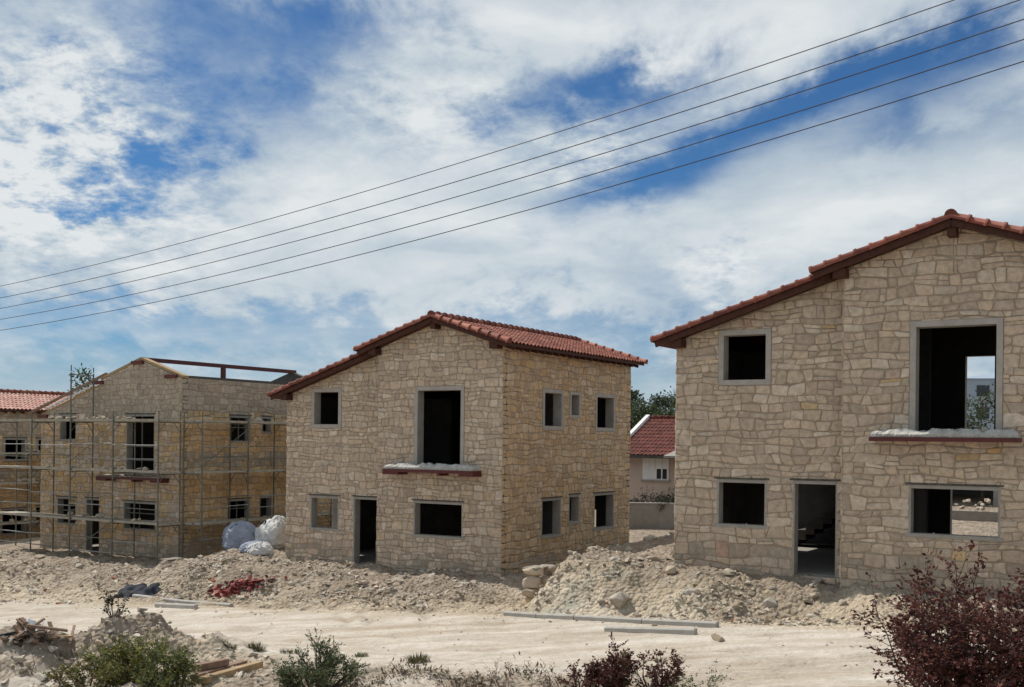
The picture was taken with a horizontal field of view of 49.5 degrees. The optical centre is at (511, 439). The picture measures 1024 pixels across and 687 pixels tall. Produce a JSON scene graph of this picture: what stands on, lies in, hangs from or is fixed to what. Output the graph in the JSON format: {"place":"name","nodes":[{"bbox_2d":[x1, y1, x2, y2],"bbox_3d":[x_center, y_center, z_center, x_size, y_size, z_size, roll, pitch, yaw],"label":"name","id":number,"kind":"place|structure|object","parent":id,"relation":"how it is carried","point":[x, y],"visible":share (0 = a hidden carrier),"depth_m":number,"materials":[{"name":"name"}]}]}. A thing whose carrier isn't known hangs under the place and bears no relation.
{"place":"outdoors","nodes":[
{"label":"outdoors","id":0,"kind":"place"},
{"bbox_2d":[2,0,953,285],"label":"overhead cable","id":1,"kind":"object","parent":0,"point":[530,140],"visible":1,"depth_m":19.24,"materials":[{"name":"rubber"}]},
{"bbox_2d":[1,0,1019,297],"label":"overhead cable","id":2,"kind":"object","parent":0,"point":[559,150],"visible":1,"depth_m":18.78,"materials":[{"name":"rubber"}]},
{"bbox_2d":[0,600,1021,686],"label":"road","id":3,"kind":"structure","parent":0,"point":[478,648],"depth_m":22.16,"materials":[{"name":"soil"}]},
{"bbox_2d":[155,602,197,608],"bbox_3d":[-9.701,4.831,32.097,1.921,0.200,0.140,-5,-3,39],"label":"kerb stone","id":4,"kind":"object","parent":3,"relation":"on","point":[175,605],"visible":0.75,"depth_m":32.00,"materials":[{"name":"concrete"}]},
{"bbox_2d":[219,637,236,649],"bbox_3d":[-5.642,4.016,22.044,0.408,0.338,0.308,1,0,0],"label":"grass tuft","id":5,"kind":"object","parent":3,"relation":"on","point":[235,647],"visible":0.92,"depth_m":22.03,"materials":[{"name":"green plant"}]},
{"bbox_2d":[246,640,266,651],"bbox_3d":[-5.131,4.126,22.270,0.442,0.256,0.438,1,0,-41],"label":"grass tuft","id":6,"kind":"object","parent":3,"relation":"on","point":[257,648],"visible":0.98,"depth_m":22.19,"materials":[{"name":"green plant"}]},
{"bbox_2d":[279,647,297,653],"bbox_3d":[-4.435,4.205,22.139,0.451,0.123,0.334,1,0,0],"label":"grass tuft","id":7,"kind":"object","parent":3,"relation":"on","point":[287,652],"visible":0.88,"depth_m":22.11,"materials":[{"name":"green plant"}]},
{"bbox_2d":[353,651,367,656],"bbox_3d":[-2.911,4.145,21.471,0.346,0.122,0.267,1,0,0],"label":"grass tuft","id":8,"kind":"object","parent":3,"relation":"on","point":[358,654],"visible":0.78,"depth_m":21.43,"materials":[{"name":"green plant"}]},
{"bbox_2d":[404,651,430,663],"bbox_3d":[-1.748,4.020,20.535,0.452,0.236,0.500,1,0,-44],"label":"grass tuft","id":9,"kind":"object","parent":3,"relation":"on","point":[418,658],"visible":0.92,"depth_m":20.48,"materials":[{"name":"green plant"}]},
{"bbox_2d":[503,611,536,617],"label":"kerb stone","id":10,"kind":"object","parent":3,"relation":"on","point":[520,614],"visible":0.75,"depth_m":26.53,"materials":[{"name":"concrete"}]},
{"bbox_2d":[536,613,575,619],"bbox_3d":[1.029,4.164,25.937,1.073,0.200,0.140,-5,-3,39],"label":"kerb stone","id":11,"kind":"object","parent":3,"relation":"on","point":[555,616],"visible":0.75,"depth_m":25.88,"materials":[{"name":"concrete"}]},
{"bbox_2d":[574,615,642,623],"bbox_3d":[2.174,4.080,25.016,1.808,0.200,0.140,-4,-3,39],"label":"kerb stone","id":12,"kind":"object","parent":3,"relation":"on","point":[608,619],"visible":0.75,"depth_m":24.95,"materials":[{"name":"concrete"}]},
{"bbox_2d":[604,626,697,634],"bbox_3d":[2.859,3.995,23.072,2.171,0.200,0.140,-6,-4,38],"label":"kerb stone","id":13,"kind":"object","parent":3,"relation":"on","point":[670,630],"visible":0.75,"depth_m":22.96,"materials":[{"name":"concrete"}]},
{"bbox_2d":[642,618,718,627],"bbox_3d":[3.601,3.973,23.868,1.819,0.200,0.140,-5,-3,39],"label":"kerb stone","id":14,"kind":"object","parent":3,"relation":"on","point":[702,624],"visible":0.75,"depth_m":23.76,"materials":[{"name":"concrete"}]},
{"bbox_2d":[711,633,724,641],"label":"boulder","id":15,"kind":"object","parent":3,"relation":"on","point":[716,637],"visible":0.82,"depth_m":21.38,"materials":[{"name":"stone"}]},
{"bbox_2d":[0,495,1023,686],"bbox_3d":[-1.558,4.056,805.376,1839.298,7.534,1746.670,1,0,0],"label":"ground","id":16,"kind":"structure","parent":0,"point":[499,597],"depth_m":27.33,"materials":[{"name":"soil"}]},
{"bbox_2d":[6,637,13,646],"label":"rock","id":17,"kind":"object","parent":16,"relation":"on","point":[10,642],"visible":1,"depth_m":20.77,"materials":[{"name":"stone"}]},
{"bbox_2d":[5,630,18,643],"bbox_3d":[-9.448,3.719,21.003,0.076,0.174,0.662,1,0,-40],"label":"scrap wood","id":18,"kind":"object","parent":16,"relation":"on","point":[15,641],"visible":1,"depth_m":20.81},
{"bbox_2d":[0,631,16,635],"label":"scrap wood","id":19,"kind":"object","parent":18,"relation":"on","point":[7,633],"visible":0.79,"depth_m":21.01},
{"bbox_2d":[12,625,25,640],"bbox_3d":[-9.277,3.669,20.980,0.402,0.318,0.054,1,0,28],"label":"scrap wood","id":20,"kind":"object","parent":16,"relation":"on","point":[15,627],"visible":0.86,"depth_m":21.00,"materials":[{"name":"wood"}]},
{"bbox_2d":[18,666,28,671],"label":"rock","id":21,"kind":"object","parent":16,"relation":"on","point":[22,669],"visible":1,"depth_m":19.82,"materials":[{"name":"stone"}]},
{"bbox_2d":[0,446,74,540],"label":"scaffold","id":22,"kind":"object","parent":16,"relation":"on","point":[36,522],"visible":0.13,"depth_m":53.17,"materials":[{"name":"metal"}]},
{"bbox_2d":[32,635,43,641],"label":"scrap wood","id":23,"kind":"object","parent":16,"relation":"on","point":[35,639],"visible":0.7,"depth_m":20.61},
{"bbox_2d":[16,618,40,637],"bbox_3d":[-9.076,3.532,20.847,0.764,0.278,0.072,1,0,37],"label":"scrap wood","id":24,"kind":"object","parent":23,"relation":"on","point":[34,633],"visible":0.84,"depth_m":20.76,"materials":[{"name":"wood"}]},
{"bbox_2d":[19,617,35,629],"bbox_3d":[-9.102,3.452,20.879,0.338,0.205,0.110,1,0,20],"label":"scrap wood","id":25,"kind":"object","parent":24,"relation":"on","point":[21,619],"visible":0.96,"depth_m":20.87,"materials":[{"name":"wood"}]},
{"bbox_2d":[24,617,43,633],"bbox_3d":[-8.991,3.505,20.920,0.300,0.318,0.259,1,0,0],"label":"plastic scrap","id":26,"kind":"object","parent":24,"relation":"on","point":[29,620],"visible":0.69,"depth_m":20.90,"materials":[{"name":"white plastic"}]},
{"bbox_2d":[34,554,44,558],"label":"rock","id":27,"kind":"object","parent":16,"relation":"on","point":[39,556],"visible":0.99,"depth_m":43.88,"materials":[{"name":"stone"}]},
{"bbox_2d":[0,389,80,541],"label":"stone house","id":28,"kind":"structure","parent":16,"relation":"on","point":[21,403],"depth_m":54.27,"materials":[{"name":"stone"}]},
{"bbox_2d":[34,671,46,681],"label":"rock","id":29,"kind":"object","parent":16,"relation":"on","point":[40,676],"visible":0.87,"depth_m":19.48,"materials":[{"name":"stone"}]},
{"bbox_2d":[57,635,73,637],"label":"scrap wood","id":30,"kind":"object","parent":16,"relation":"on","point":[68,636],"visible":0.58,"depth_m":21.02,"materials":[{"name":"wood"}]},
{"bbox_2d":[69,625,75,643],"bbox_3d":[-8.436,3.737,21.320,0.048,0.239,0.816,1,0,-16],"label":"scrap wood","id":31,"kind":"object","parent":16,"relation":"on","point":[72,633],"visible":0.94,"depth_m":21.35,"materials":[{"name":"wood"}]},
{"bbox_2d":[76,563,83,568],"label":"rock","id":32,"kind":"object","parent":16,"relation":"on","point":[79,565],"visible":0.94,"depth_m":41.84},
{"bbox_2d":[67,363,97,392],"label":"broadleaf tree","id":33,"kind":"object","parent":16,"relation":"on","point":[76,384],"visible":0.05,"depth_m":79.63,"materials":[{"name":"green plant"}]},
{"bbox_2d":[40,657,134,686],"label":"green bush","id":34,"kind":"object","parent":16,"relation":"on","point":[77,682],"visible":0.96,"depth_m":18.56,"materials":[{"name":"green plant"}]},
{"bbox_2d":[0,365,180,564],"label":"scaffold","id":35,"kind":"object","parent":16,"relation":"on","point":[52,515],"visible":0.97,"depth_m":44.01,"materials":[{"name":"metal"}]},
{"bbox_2d":[98,588,130,617],"bbox_3d":[-7.691,3.171,21.566,0.465,0.612,0.607,1,0,20],"label":"weed","id":36,"kind":"object","parent":16,"relation":"on","point":[108,600],"visible":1,"depth_m":21.55,"materials":[{"name":"green plant"}]},
{"bbox_2d":[76,629,182,686],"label":"green bush","id":37,"kind":"object","parent":16,"relation":"on","point":[116,651],"visible":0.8,"depth_m":19.20,"materials":[{"name":"green plant"}]},
{"bbox_2d":[112,582,161,597],"bbox_3d":[-12.013,4.848,35.650,1.500,0.491,1.038,1,0,23],"label":"plastic sheet","id":38,"kind":"object","parent":16,"relation":"on","point":[152,589],"visible":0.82,"depth_m":35.64,"materials":[{"name":"plastic"}]},
{"bbox_2d":[132,594,181,602],"bbox_3d":[-11.042,4.983,34.549,2.440,0.200,0.140,-1,-1,38],"label":"kerb stone","id":39,"kind":"object","parent":16,"relation":"on","point":[170,600],"visible":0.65,"depth_m":34.15,"materials":[{"name":"concrete"}]},
{"bbox_2d":[130,639,204,686],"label":"green bush","id":40,"kind":"object","parent":16,"relation":"on","point":[181,666],"visible":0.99,"depth_m":18.65,"materials":[{"name":"green plant"}]},
{"bbox_2d":[159,557,190,560],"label":"retaining wall","id":41,"kind":"structure","parent":16,"relation":"on","point":[173,558],"depth_m":37.83,"materials":[{"name":"stone"}]},
{"bbox_2d":[28,357,332,558],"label":"stone house","id":42,"kind":"structure","parent":16,"relation":"on","point":[145,388],"depth_m":44.82,"materials":[{"name":"stone"}]},
{"bbox_2d":[179,600,232,606],"bbox_3d":[-9.109,4.915,33.043,2.426,0.200,0.140,-3,-2,38],"label":"kerb stone","id":43,"kind":"object","parent":16,"relation":"on","point":[196,602],"visible":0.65,"depth_m":33.10,"materials":[{"name":"concrete"}]},
{"bbox_2d":[194,658,228,671],"bbox_3d":[-5.422,4.051,20.005,0.150,0.125,0.714,1,0,37],"label":"wooden board","id":44,"kind":"object","parent":16,"relation":"on","point":[216,663],"visible":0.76,"depth_m":19.97,"materials":[{"name":"wood"}]},
{"bbox_2d":[191,660,246,680],"bbox_3d":[-5.292,4.181,20.155,0.150,0.142,1.509,1,0,21],"label":"wooden board","id":45,"kind":"object","parent":16,"relation":"on","point":[231,664],"visible":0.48,"depth_m":20.01,"materials":[{"name":"wood"}]},
{"bbox_2d":[200,661,262,683],"bbox_3d":[-5.016,4.170,19.960,0.150,0.147,1.684,1,0,22],"label":"wooden board","id":46,"kind":"object","parent":16,"relation":"on","point":[250,666],"visible":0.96,"depth_m":19.89,"materials":[{"name":"wood"}]},
{"bbox_2d":[222,521,255,549],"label":"bulk bag","id":47,"kind":"object","parent":16,"relation":"on","point":[236,535],"visible":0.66,"depth_m":40.67,"materials":[{"name":"plastic"}]},
{"bbox_2d":[204,575,286,598],"bbox_3d":[-8.311,4.518,34.386,2.449,0.703,1.731,1,0,-41],"label":"broken tile","id":48,"kind":"object","parent":16,"relation":"on","point":[230,589],"visible":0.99,"depth_m":34.19,"materials":[{"name":"ceramic"}]},
{"bbox_2d":[238,540,262,552],"bbox_3d":[-9.236,3.854,39.896,0.944,0.488,0.987,1,0,33],"label":"bulk bag","id":49,"kind":"object","parent":16,"relation":"on","point":[243,547],"visible":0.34,"depth_m":39.65,"materials":[{"name":"plastic"}]},
{"bbox_2d":[182,411,332,557],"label":"scaffold","id":50,"kind":"object","parent":16,"relation":"on","point":[230,471],"visible":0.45,"depth_m":43.62,"materials":[{"name":"metal"}]},
{"bbox_2d":[246,541,274,554],"bbox_3d":[-8.791,3.817,38.905,0.913,0.509,0.855,1,0,-29],"label":"bulk bag","id":51,"kind":"object","parent":16,"relation":"on","point":[261,548],"visible":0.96,"depth_m":38.64,"materials":[{"name":"plastic"}]},
{"bbox_2d":[254,515,285,548],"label":"bulk bag","id":52,"kind":"object","parent":16,"relation":"on","point":[272,531],"visible":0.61,"depth_m":40.50,"materials":[{"name":"plastic"}]},
{"bbox_2d":[272,627,369,686],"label":"green bush","id":53,"kind":"object","parent":16,"relation":"on","point":[324,669],"visible":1,"depth_m":17.48,"materials":[{"name":"green plant"}]},
{"bbox_2d":[432,669,481,686],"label":"weed","id":54,"kind":"object","parent":16,"relation":"on","point":[460,680],"visible":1,"depth_m":16.92,"materials":[{"name":"green plant"}]},
{"bbox_2d":[267,310,647,576],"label":"stone house","id":55,"kind":"structure","parent":16,"relation":"on","point":[431,439],"depth_m":36.09,"materials":[{"name":"stone"}]},
{"bbox_2d":[346,652,577,686],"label":"dry ground cover","id":56,"kind":"object","parent":16,"relation":"on","point":[465,679],"visible":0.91,"depth_m":18.95,"materials":[{"name":"beige plant"}]},
{"bbox_2d":[0,532,1008,686],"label":"rubble","id":57,"kind":"object","parent":16,"relation":"on","point":[648,538],"visible":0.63,"depth_m":28.59,"materials":[{"name":"stone"}]},
{"bbox_2d":[478,654,532,686],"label":"weed","id":58,"kind":"object","parent":16,"relation":"on","point":[497,677],"visible":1,"depth_m":17.19,"materials":[{"name":"green plant"}]},
{"bbox_2d":[521,564,556,605],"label":"retaining wall","id":59,"kind":"structure","parent":16,"relation":"on","point":[534,580],"depth_m":28.28,"materials":[{"name":"stone"}]},
{"bbox_2d":[555,658,605,686],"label":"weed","id":60,"kind":"object","parent":16,"relation":"on","point":[588,680],"visible":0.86,"depth_m":16.45,"materials":[{"name":"plant"}]},
{"bbox_2d":[597,599,605,603],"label":"rock","id":61,"kind":"object","parent":16,"relation":"on","point":[600,601],"visible":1,"depth_m":26.12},
{"bbox_2d":[610,555,619,560],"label":"rock","id":62,"kind":"object","parent":16,"relation":"on","point":[615,557],"visible":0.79,"depth_m":27.84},
{"bbox_2d":[586,632,643,686],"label":"plum shrub","id":63,"kind":"object","parent":16,"relation":"on","point":[614,671],"visible":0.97,"depth_m":16.42,"materials":[{"name":"purple plant"}]},
{"bbox_2d":[609,592,628,608],"bbox_3d":[2.542,3.744,26.102,0.474,0.416,0.488,3,12,-7],"label":"boulder","id":64,"kind":"object","parent":16,"relation":"on","point":[618,600],"visible":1,"depth_m":25.95,"materials":[{"name":"stone"}]},
{"bbox_2d":[620,652,630,686],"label":"weed","id":65,"kind":"object","parent":16,"relation":"on","point":[626,670],"visible":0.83,"depth_m":16.35,"materials":[{"name":"green plant"}]},
{"bbox_2d":[630,386,647,424],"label":"pine tree","id":66,"kind":"object","parent":16,"relation":"on","point":[635,394],"visible":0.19,"depth_m":122.07,"materials":[{"name":"green plant"}]},
{"bbox_2d":[630,397,650,429],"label":"broadleaf tree","id":67,"kind":"object","parent":16,"relation":"on","point":[633,402],"visible":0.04,"depth_m":99.15,"materials":[{"name":"green plant"}]},
{"bbox_2d":[629,502,674,528],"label":"garden wall","id":68,"kind":"structure","parent":16,"relation":"on","point":[645,515],"depth_m":46.43,"materials":[{"name":"grey concrete"}]},
{"bbox_2d":[629,487,674,511],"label":"hedge","id":69,"kind":"object","parent":16,"relation":"on","point":[666,499],"visible":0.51,"depth_m":47.43,"materials":[{"name":"green plant"}]},
{"bbox_2d":[630,397,675,430],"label":"broadleaf tree","id":70,"kind":"object","parent":16,"relation":"on","point":[654,410],"visible":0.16,"depth_m":95.18,"materials":[{"name":"green plant"}]},
{"bbox_2d":[631,393,675,426],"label":"broadleaf tree","id":71,"kind":"object","parent":16,"relation":"on","point":[665,409],"visible":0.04,"depth_m":97.91,"materials":[{"name":"green plant"}]},
{"bbox_2d":[647,556,660,561],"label":"rock","id":72,"kind":"object","parent":16,"relation":"on","point":[654,558],"visible":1,"depth_m":27.69,"materials":[{"name":"stone"}]},
{"bbox_2d":[632,647,684,686],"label":"plum shrub","id":73,"kind":"object","parent":16,"relation":"on","point":[657,675],"visible":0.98,"depth_m":16.48,"materials":[{"name":"purple plant"}]},
{"bbox_2d":[646,386,675,414],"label":"pine tree","id":74,"kind":"object","parent":16,"relation":"on","point":[662,400],"visible":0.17,"depth_m":117.19,"materials":[{"name":"green plant"}]},
{"bbox_2d":[665,566,675,574],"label":"boulder","id":75,"kind":"object","parent":16,"relation":"on","point":[670,570],"visible":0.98,"depth_m":26.63,"materials":[{"name":"stone"}]},
{"bbox_2d":[685,587,695,594],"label":"rock","id":76,"kind":"object","parent":16,"relation":"on","point":[690,590],"visible":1,"depth_m":25.50,"materials":[{"name":"stone"}]},
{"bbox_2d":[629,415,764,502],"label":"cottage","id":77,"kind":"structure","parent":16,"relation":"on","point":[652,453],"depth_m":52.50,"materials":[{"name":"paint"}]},
{"bbox_2d":[641,458,669,481],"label":"window","id":78,"kind":"structure","parent":77,"relation":"in","point":[654,469],"depth_m":52.06,"materials":[{"name":"white paint"}]},
{"bbox_2d":[667,659,733,686],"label":"weed","id":79,"kind":"object","parent":16,"relation":"on","point":[684,685],"visible":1,"depth_m":16.16,"materials":[{"name":"green plant"}]},
{"bbox_2d":[720,570,735,575],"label":"rock","id":80,"kind":"object","parent":16,"relation":"on","point":[725,573],"visible":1,"depth_m":26.36,"materials":[{"name":"stone"}]},
{"bbox_2d":[724,568,734,573],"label":"rock","id":81,"kind":"object","parent":16,"relation":"on","point":[728,570],"visible":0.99,"depth_m":26.44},
{"bbox_2d":[748,592,755,596],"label":"rock","id":82,"kind":"object","parent":16,"relation":"on","point":[751,594],"visible":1,"depth_m":25.58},
{"bbox_2d":[763,597,777,607],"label":"boulder","id":83,"kind":"object","parent":16,"relation":"on","point":[769,602],"visible":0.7,"depth_m":25.16,"materials":[{"name":"stone"}]},
{"bbox_2d":[778,611,791,618],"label":"rock","id":84,"kind":"object","parent":16,"relation":"on","point":[783,615],"visible":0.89,"depth_m":24.74,"materials":[{"name":"stone"}]},
{"bbox_2d":[802,598,812,603],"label":"rock","id":85,"kind":"object","parent":16,"relation":"on","point":[805,600],"visible":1,"depth_m":25.06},
{"bbox_2d":[809,592,821,598],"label":"rock","id":86,"kind":"object","parent":16,"relation":"on","point":[814,595],"visible":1,"depth_m":25.15,"materials":[{"name":"stone"}]},
{"bbox_2d":[810,578,823,582],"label":"rock","id":87,"kind":"object","parent":16,"relation":"on","point":[818,580],"visible":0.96,"depth_m":25.68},
{"bbox_2d":[650,209,1023,594],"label":"stone house","id":88,"kind":"structure","parent":16,"relation":"on","point":[822,408],"depth_m":25.58,"materials":[{"name":"stone"}]},
{"bbox_2d":[839,599,846,605],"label":"rock","id":89,"kind":"object","parent":16,"relation":"on","point":[842,602],"visible":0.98,"depth_m":24.48,"materials":[{"name":"stone"}]},
{"bbox_2d":[849,540,1023,686],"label":"plum shrub","id":90,"kind":"object","parent":16,"relation":"on","point":[958,658],"visible":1,"depth_m":13.14,"materials":[{"name":"purple plant"}]},
{"bbox_2d":[952,510,997,521],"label":"concrete wall","id":91,"kind":"structure","parent":16,"relation":"on","point":[979,516],"depth_m":38.02,"materials":[{"name":"concrete"}]},
{"bbox_2d":[952,489,997,506],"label":"open shed","id":92,"kind":"structure","parent":16,"relation":"on","point":[994,494],"depth_m":48.23,"materials":[{"name":"grey concrete"}]},
{"bbox_2d":[967,373,994,429],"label":"apartment block","id":93,"kind":"structure","parent":16,"relation":"on","point":[978,383],"depth_m":149.49,"materials":[{"name":"paint"}]},
{"bbox_2d":[976,407,988,418],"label":"window","id":94,"kind":"structure","parent":93,"relation":"in","point":[977,410],"depth_m":149.32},
{"bbox_2d":[977,385,989,395],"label":"window","id":95,"kind":"structure","parent":93,"relation":"in","point":[981,389],"depth_m":149.39,"materials":[{"name":"glass"}]},
{"bbox_2d":[967,382,994,502],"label":"broadleaf tree","id":96,"kind":"object","parent":16,"relation":"on","point":[979,419],"visible":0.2,"depth_m":45.01,"materials":[{"name":"green plant"}]},
{"bbox_2d":[1007,568,1023,654],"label":"plum shrub","id":97,"kind":"object","parent":16,"relation":"on","point":[1022,582],"visible":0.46,"depth_m":13.68,"materials":[{"name":"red plant"}]},
{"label":"scrap wood","id":98,"kind":"object","parent":16,"relation":"on","visible":0},
{"bbox_2d":[47,621,56,638],"bbox_3d":[-8.709,3.608,21.051,0.074,0.286,0.335,1,0,-41],"label":"scrap wood","id":99,"kind":"object","parent":98,"relation":"on","point":[54,636],"visible":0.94,"depth_m":21.02,"materials":[{"name":"wood"}]},
{"bbox_2d":[0,19,1023,308],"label":"overhead cable","id":100,"kind":"object","parent":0,"point":[576,161],"visible":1,"depth_m":18.68,"materials":[{"name":"rubber"}]},
{"bbox_2d":[0,39,1023,319],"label":"overhead cable","id":101,"kind":"object","parent":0,"point":[574,179],"visible":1,"depth_m":18.68,"materials":[{"name":"rubber"}]},
{"bbox_2d":[0,61,1023,330],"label":"overhead cable","id":102,"kind":"object","parent":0,"point":[586,193],"visible":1,"depth_m":18.69,"materials":[{"name":"rubber"}]},
{"bbox_2d":[0,0,1023,416],"label":"sky","id":103,"kind":"structure","parent":0,"point":[128,127],"materials":[{"name":"blue"}]},
{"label":"scrap wood","id":104,"kind":"object","parent":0,"visible":0},
{"bbox_2d":[16,618,44,636],"bbox_3d":[-9.055,3.534,20.918,0.511,0.305,0.086,1,0,-44],"label":"scrap wood","id":105,"kind":"object","parent":104,"relation":"on","point":[36,623],"visible":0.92,"depth_m":20.94,"materials":[{"name":"wood"}]},
{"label":"scrap wood","id":106,"kind":"object","parent":105,"relation":"on","visible":0},
{"bbox_2d":[25,633,54,634],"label":"scrap wood","id":107,"kind":"object","parent":106,"relation":"on","point":[42,634],"visible":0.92,"depth_m":20.68,"materials":[{"name":"brown wood"}]},
{"bbox_2d":[37,629,44,633],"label":"scrap wood","id":108,"kind":"object","parent":107,"relation":"on","point":[41,631],"visible":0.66,"depth_m":20.60,"materials":[{"name":"brown wood"}]},
{"bbox_2d":[27,624,67,631],"bbox_3d":[-8.687,3.521,20.786,0.711,0.182,0.103,1,0,-23],"label":"scrap wood","id":109,"kind":"object","parent":108,"relation":"on","point":[47,627],"visible":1,"depth_m":20.75,"materials":[{"name":"wood"}]},
{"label":"scrap wood","id":110,"kind":"object","parent":105,"relation":"on","visible":0},
{"bbox_2d":[16,621,24,630],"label":"scrap wood","id":111,"kind":"object","parent":110,"relation":"on","point":[20,627],"visible":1,"depth_m":20.96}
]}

